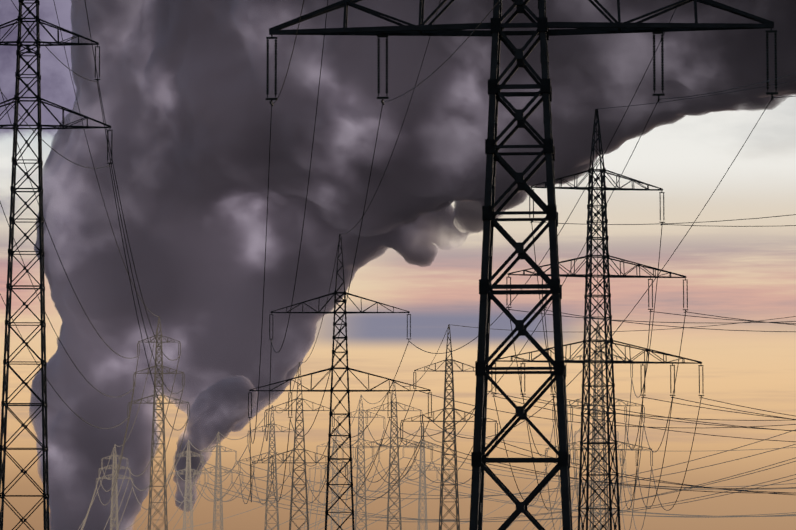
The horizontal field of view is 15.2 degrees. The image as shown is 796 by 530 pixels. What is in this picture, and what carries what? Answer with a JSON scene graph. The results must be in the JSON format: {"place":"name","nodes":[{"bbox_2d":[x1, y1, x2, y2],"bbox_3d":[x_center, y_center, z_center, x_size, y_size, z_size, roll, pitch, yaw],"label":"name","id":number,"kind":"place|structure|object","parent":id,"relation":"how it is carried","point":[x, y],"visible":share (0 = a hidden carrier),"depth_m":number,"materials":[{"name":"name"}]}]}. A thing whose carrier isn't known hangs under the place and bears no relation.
{"place":"outdoors","nodes":[
{"label":"outdoors","id":0,"kind":"place"},
{"bbox_2d":[0,0,795,529],"label":"sky","id":1,"kind":"structure","parent":0,"point":[182,83],"materials":[{"name":"grey"}]},
{"label":"ground","id":2,"kind":"structure","parent":0,"visible":0},
{"bbox_2d":[0,0,112,529],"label":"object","id":3,"kind":"object","parent":2,"relation":"on","point":[37,42],"visible":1,"depth_m":375.82,"materials":[{"name":"metal"}]},
{"bbox_2d":[96,444,132,529],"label":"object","id":4,"kind":"object","parent":2,"relation":"on","point":[115,490],"visible":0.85,"depth_m":1278.62,"materials":[{"name":"metal"}]},
{"bbox_2d":[127,317,189,529],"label":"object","id":5,"kind":"object","parent":2,"relation":"on","point":[154,403],"visible":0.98,"depth_m":818.28,"materials":[{"name":"metal"}]},
{"bbox_2d":[168,440,208,529],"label":"pylon donau","id":6,"kind":"object","parent":2,"relation":"on","point":[185,518],"visible":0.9,"depth_m":1493.80,"materials":[{"name":"metal"}]},
{"bbox_2d":[193,433,242,529],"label":"pylon donau","id":7,"kind":"object","parent":2,"relation":"on","point":[220,472],"visible":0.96,"depth_m":1245.27,"materials":[{"name":"metal"}]},
{"bbox_2d":[239,408,302,529],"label":"pylon donau","id":8,"kind":"object","parent":2,"relation":"on","point":[275,471],"visible":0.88,"depth_m":997.33,"materials":[{"name":"metal"}]},
{"bbox_2d":[251,365,347,529],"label":"pylon donau","id":9,"kind":"object","parent":2,"relation":"on","point":[304,462],"visible":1,"depth_m":748.27,"materials":[{"name":"metal"}]},
{"bbox_2d":[309,431,360,529],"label":"pylon line","id":10,"kind":"object","parent":2,"relation":"on","point":[332,497],"visible":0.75,"depth_m":1346.25,"materials":[{"name":"metal"}]},
{"bbox_2d":[248,234,431,529],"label":"pylon donau","id":11,"kind":"object","parent":2,"relation":"on","point":[347,368],"visible":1,"depth_m":499.89,"materials":[{"name":"metal"}]},
{"bbox_2d":[327,395,394,529],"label":"pylon line","id":12,"kind":"object","parent":2,"relation":"on","point":[357,482],"visible":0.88,"depth_m":1077.92,"materials":[{"name":"metal"}]},
{"bbox_2d":[355,381,432,529],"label":"pylon line","id":13,"kind":"object","parent":2,"relation":"on","point":[390,456],"visible":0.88,"depth_m":898.82,"materials":[{"name":"metal"}]},
{"bbox_2d":[0,0,795,529],"bbox_3d":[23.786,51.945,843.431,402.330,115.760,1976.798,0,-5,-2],"label":"conductors","id":14,"kind":"object","parent":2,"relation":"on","point":[622,476],"visible":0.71,"depth_m":639.14,"materials":[{"name":"metal"}]},
{"bbox_2d":[396,430,449,529],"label":"pylon line","id":15,"kind":"object","parent":2,"relation":"on","point":[425,527],"visible":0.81,"depth_m":1297.35,"materials":[{"name":"metal"}]},
{"bbox_2d":[400,325,497,529],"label":"pylon line","id":16,"kind":"object","parent":2,"relation":"on","point":[442,484],"visible":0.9,"depth_m":649.90,"materials":[{"name":"metal"}]},
{"bbox_2d":[266,0,777,529],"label":"pylon donau","id":17,"kind":"object","parent":2,"relation":"on","point":[494,28],"visible":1,"depth_m":187.75,"materials":[{"name":"metal"}]},
{"bbox_2d":[491,109,703,529],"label":"pylon","id":18,"kind":"object","parent":2,"relation":"on","point":[604,231],"visible":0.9,"depth_m":410.98,"materials":[{"name":"metal"}]},
{"bbox_2d":[545,321,652,529],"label":"pylon","id":19,"kind":"object","parent":2,"relation":"on","point":[603,435],"visible":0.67,"depth_m":801.07,"materials":[{"name":"metal"}]},
{"bbox_2d":[570,412,631,529],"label":"pylon","id":20,"kind":"object","parent":2,"relation":"on","point":[598,459],"visible":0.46,"depth_m":1249.78,"materials":[{"name":"metal"}]}
]}

